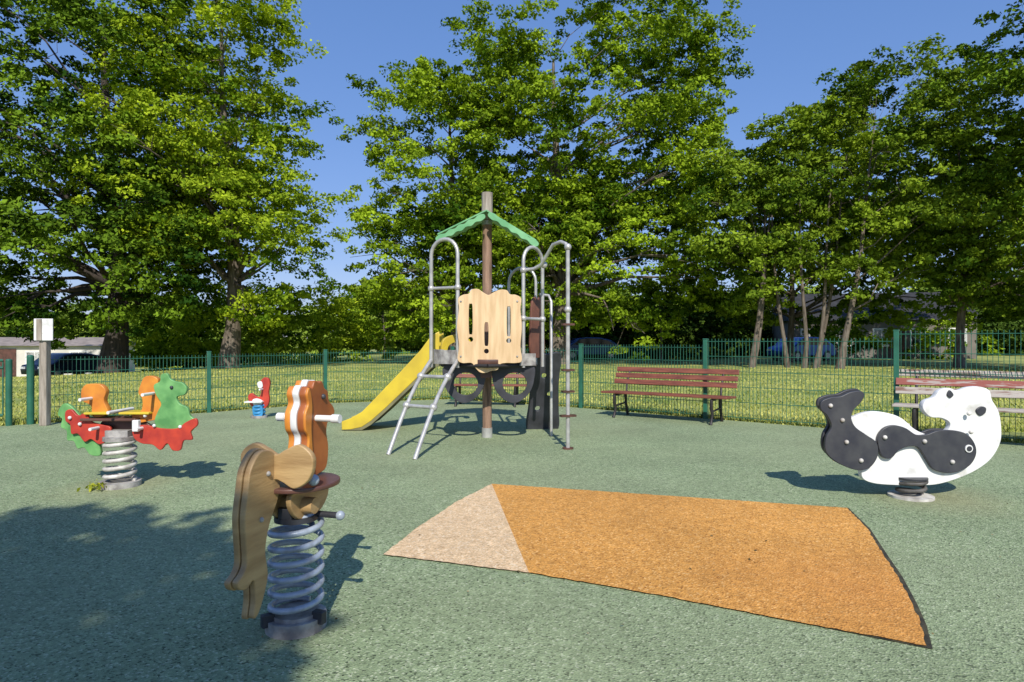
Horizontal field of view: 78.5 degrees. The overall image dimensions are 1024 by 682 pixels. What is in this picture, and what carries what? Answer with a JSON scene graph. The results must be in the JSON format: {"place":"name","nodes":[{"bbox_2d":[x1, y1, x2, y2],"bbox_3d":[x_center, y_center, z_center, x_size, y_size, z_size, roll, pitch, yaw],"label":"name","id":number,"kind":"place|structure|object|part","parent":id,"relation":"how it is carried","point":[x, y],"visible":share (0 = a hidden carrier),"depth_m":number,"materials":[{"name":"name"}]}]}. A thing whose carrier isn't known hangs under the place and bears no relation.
{"place":"outdoors","nodes":[
{"label":"outdoors","id":0,"kind":"place"},
{"bbox_2d":[0,345,134,376],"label":"walls","id":1,"kind":"structure","parent":0,"point":[20,355],"depth_m":42.49,"materials":[{"name":"white paint"}]},
{"bbox_2d":[0,349,15,376],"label":"door","id":2,"kind":"structure","parent":1,"relation":"attached to","point":[5,354],"depth_m":41.82,"materials":[{"name":"red wood"}]},
{"bbox_2d":[25,351,87,363],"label":"window frames","id":3,"kind":"structure","parent":1,"relation":"attached to","point":[34,354],"depth_m":42.18,"materials":[{"name":"white paint"}]},
{"bbox_2d":[0,337,135,345],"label":"roof","id":4,"kind":"structure","parent":1,"relation":"on","point":[77,341],"depth_m":43.68,"materials":[{"name":"tile"}]},
{"bbox_2d":[0,345,1023,442],"bbox_3d":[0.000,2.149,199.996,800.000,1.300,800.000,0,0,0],"label":"grass ground","id":5,"kind":"structure","parent":0,"point":[981,361],"depth_m":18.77,"materials":[{"name":"green plant"}]},
{"bbox_2d":[20,353,98,375],"bbox_3d":[-25.503,1.409,35.986,1.710,1.460,4.225,0,0,15],"label":"parked car","id":6,"kind":"object","parent":5,"relation":"on","point":[86,363],"visible":0.48,"depth_m":35.22,"materials":[{"name":"paint"}]},
{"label":"side windows","id":7,"kind":"part","parent":6,"relation":"part of","materials":[{"name":"black glass"}]},
{"bbox_2d":[0,0,252,373],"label":"chestnut tree","id":8,"kind":"object","parent":5,"relation":"on","point":[119,312],"visible":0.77,"depth_m":25.85,"materials":[{"name":"green plant"}]},
{"bbox_2d":[0,0,356,368],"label":"oak tree","id":9,"kind":"object","parent":5,"relation":"on","point":[232,189],"visible":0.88,"depth_m":26.60,"materials":[{"name":"green plant"}]},
{"bbox_2d":[141,280,396,366],"bbox_3d":[-12.820,-1.055,35.318,14.652,4.892,8.548,0,0,-35],"label":"shrub","id":10,"kind":"object","parent":5,"relation":"on","point":[353,340],"visible":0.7,"depth_m":34.37,"materials":[{"name":"green plant"}]},
{"bbox_2d":[356,285,395,358],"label":"young tree","id":11,"kind":"object","parent":5,"relation":"on","point":[382,316],"visible":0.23,"depth_m":44.68,"materials":[{"name":"green plant"}]},
{"bbox_2d":[439,304,472,329],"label":"young tree","id":12,"kind":"object","parent":5,"relation":"on","point":[449,323],"visible":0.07,"depth_m":50.26,"materials":[{"name":"green plant"}]},
{"bbox_2d":[447,286,476,323],"bbox_3d":[-1.681,-1.195,40.000,2.972,5.060,5.389,0,0,41],"label":"young tree","id":13,"kind":"object","parent":5,"relation":"on","point":[471,314],"visible":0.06,"depth_m":39.27,"materials":[{"name":"green plant"}]},
{"bbox_2d":[315,0,611,349],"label":"oak tree","id":14,"kind":"object","parent":5,"relation":"on","point":[427,95],"visible":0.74,"depth_m":31.91,"materials":[{"name":"green plant"}]},
{"bbox_2d":[0,399,1023,681],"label":"rubber playground surface","id":15,"kind":"object","parent":5,"relation":"on","point":[162,531],"visible":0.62,"depth_m":3.16,"materials":[{"name":"green rubber"}]},
{"bbox_2d":[0,355,33,425],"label":"playground gate","id":16,"kind":"structure","parent":15,"relation":"on","point":[9,392],"depth_m":8.61,"materials":[{"name":"green metal"}]},
{"bbox_2d":[34,319,52,425],"bbox_3d":[-6.390,0.430,8.600,0.260,1.470,0.138,0,0,0],"label":"notice sign","id":17,"kind":"object","parent":15,"relation":"on","point":[43,332],"visible":1,"depth_m":8.57,"materials":[{"name":"grey wood"}]},
{"bbox_2d":[77,479,106,491],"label":"weeds","id":18,"kind":"object","parent":15,"relation":"on","point":[92,485],"visible":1,"depth_m":4.82,"materials":[{"name":"green plant"}]},
{"bbox_2d":[58,373,198,489],"bbox_3d":[-3.057,0.706,5.024,1.138,0.898,0.350,0,0,0],"label":"spring rider dragon","id":19,"kind":"object","parent":15,"relation":"on","point":[176,421],"visible":1,"depth_m":4.98,"materials":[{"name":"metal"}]},
{"bbox_2d":[244,377,270,418],"bbox_3d":[-3.836,0.857,9.498,0.348,0.612,0.280,0,0,0],"label":"spring rider rooster","id":20,"kind":"object","parent":15,"relation":"on","point":[260,404],"visible":1,"depth_m":9.47,"materials":[{"name":"plastic"}]},
{"bbox_2d":[224,380,344,639],"bbox_3d":[-0.866,0.655,2.451,0.352,0.990,0.603,0,0,14],"label":"horse","id":21,"kind":"object","parent":15,"relation":"on","point":[289,487],"visible":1,"depth_m":2.43},
{"bbox_2d":[342,192,576,459],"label":"play tower","id":22,"kind":"structure","parent":15,"relation":"on","point":[487,355],"depth_m":7.18,"materials":[{"name":"brown wood"}]},
{"bbox_2d":[454,372,526,406],"bbox_3d":[-0.448,0.805,11.371,1.500,0.742,0.624,0,0,6],"label":"park bench","id":23,"kind":"object","parent":15,"relation":"on","point":[461,375],"visible":0.26,"depth_m":11.47,"materials":[{"name":"wood"}]},
{"bbox_2d":[19,422,1007,636],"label":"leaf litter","id":24,"kind":"object","parent":15,"relation":"on","point":[531,543],"visible":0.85,"depth_m":3.26,"materials":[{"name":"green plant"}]},
{"bbox_2d":[38,330,1023,440],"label":"fence","id":25,"kind":"object","parent":15,"relation":"on","point":[705,390],"visible":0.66,"depth_m":9.46,"materials":[{"name":"green metal"}]},
{"bbox_2d":[384,484,932,648],"bbox_3d":[0.752,1.147,3.768,2.652,0.004,2.124,0,0,20],"label":"rubber play patch","id":26,"kind":"object","parent":15,"relation":"on","point":[852,581],"visible":1,"depth_m":3.42,"materials":[{"name":"orange rubber"}]},
{"bbox_2d":[601,367,738,424],"bbox_3d":[2.313,0.791,9.317,1.920,0.761,0.625,0,0,36],"label":"park bench","id":27,"kind":"object","parent":15,"relation":"on","point":[720,385],"visible":0.99,"depth_m":9.36,"materials":[{"name":"wood"}]},
{"bbox_2d":[816,386,1000,501],"bbox_3d":[2.929,0.745,4.674,1.349,0.819,0.370,0,0,0],"label":"spring rider panda","id":28,"kind":"object","parent":15,"relation":"on","point":[876,447],"visible":1,"depth_m":4.61,"materials":[{"name":"white paint"}]},
{"bbox_2d":[892,369,1023,430],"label":"park bench","id":29,"kind":"object","parent":15,"relation":"on","point":[916,390],"visible":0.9,"depth_m":7.39,"materials":[{"name":"wood"}]},
{"bbox_2d":[0,269,1023,367],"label":"distant trees","id":30,"kind":"object","parent":5,"relation":"on","point":[92,332],"visible":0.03,"depth_m":63.56,"materials":[{"name":"green plant"}]},
{"bbox_2d":[417,0,755,363],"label":"oak tree","id":31,"kind":"object","parent":5,"relation":"on","point":[583,209],"visible":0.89,"depth_m":31.06,"materials":[{"name":"green plant"}]},
{"bbox_2d":[570,337,620,359],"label":"parked car","id":32,"kind":"object","parent":5,"relation":"on","point":[585,341],"visible":0.51,"depth_m":40.73,"materials":[{"name":"paint"}]},
{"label":"side windows","id":33,"kind":"part","parent":32,"relation":"part of","materials":[{"name":"black glass"}]},
{"bbox_2d":[622,291,682,360],"bbox_3d":[8.807,-1.025,38.111,4.543,4.713,3.148,0,0,44],"label":"young tree","id":34,"kind":"object","parent":5,"relation":"on","point":[677,318],"visible":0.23,"depth_m":37.96,"materials":[{"name":"green plant"}]},
{"bbox_2d":[660,130,818,367],"bbox_3d":[10.517,-4.152,28.330,7.590,10.984,6.873,0,0,-30],"label":"ash tree","id":35,"kind":"object","parent":5,"relation":"on","point":[731,237],"visible":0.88,"depth_m":27.41,"materials":[{"name":"green plant"}]},
{"bbox_2d":[510,290,1023,359],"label":"hedge","id":36,"kind":"object","parent":5,"relation":"on","point":[691,333],"visible":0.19,"depth_m":43.86,"materials":[{"name":"green plant"}]},
{"bbox_2d":[768,337,835,360],"bbox_3d":[17.989,0.488,38.994,4.225,1.460,1.710,0,0,-25],"label":"parked car","id":37,"kind":"object","parent":5,"relation":"on","point":[777,350],"visible":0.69,"depth_m":38.33,"materials":[{"name":"paint"}]},
{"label":"side windows","id":38,"kind":"part","parent":37,"relation":"part of","materials":[{"name":"black glass"}]},
{"bbox_2d":[692,100,933,367],"bbox_3d":[13.015,-4.849,28.971,8.664,12.363,7.408,0,0,-11],"label":"ash tree","id":39,"kind":"object","parent":5,"relation":"on","point":[803,251],"visible":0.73,"depth_m":27.39,"materials":[{"name":"green plant"}]},
{"bbox_2d":[606,91,1023,362],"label":"ash tree","id":40,"kind":"object","parent":5,"relation":"on","point":[899,317],"visible":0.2,"depth_m":34.49,"materials":[{"name":"green plant"}]},
{"bbox_2d":[772,320,976,358],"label":"walls","id":41,"kind":"structure","parent":5,"relation":"on","point":[776,333],"depth_m":44.52,"materials":[{"name":"white paint"}]},
{"bbox_2d":[772,292,980,322],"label":"roof","id":42,"kind":"structure","parent":41,"relation":"on","point":[808,297],"depth_m":46.35,"materials":[{"name":"tile"}]},
{"bbox_2d":[802,329,954,344],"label":"windows","id":43,"kind":"structure","parent":41,"relation":"attached to","point":[883,335],"depth_m":44.14,"materials":[{"name":"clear glass"}]},
{"bbox_2d":[800,328,966,346],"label":"window frames","id":44,"kind":"structure","parent":41,"relation":"attached to","point":[878,332],"depth_m":44.52,"materials":[{"name":"white paint"}]},
{"bbox_2d":[889,330,903,357],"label":"door","id":45,"kind":"structure","parent":41,"relation":"attached to","point":[901,344],"depth_m":44.28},
{"bbox_2d":[774,33,1023,368],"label":"ash tree","id":46,"kind":"object","parent":5,"relation":"on","point":[858,93],"visible":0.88,"depth_m":26.25,"materials":[{"name":"green plant"}]},
{"bbox_2d":[845,26,1023,367],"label":"ash tree","id":47,"kind":"object","parent":5,"relation":"on","point":[968,246],"visible":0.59,"depth_m":26.41,"materials":[{"name":"green plant"}]},
{"bbox_2d":[928,0,1023,236],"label":"chestnut tree","id":48,"kind":"object","parent":5,"relation":"on","point":[1004,71],"visible":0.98,"depth_m":23.43,"materials":[{"name":"green plant"}]},
{"bbox_2d":[0,0,1023,337],"label":"sky","id":49,"kind":"structure","parent":0,"point":[793,41],"materials":[{"name":"blue"}]},
{"bbox_2d":[129,288,1004,371],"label":"shrub","id":50,"kind":"object","parent":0,"point":[932,340],"visible":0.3,"depth_m":40.29,"materials":[{"name":"green plant"}]}
]}

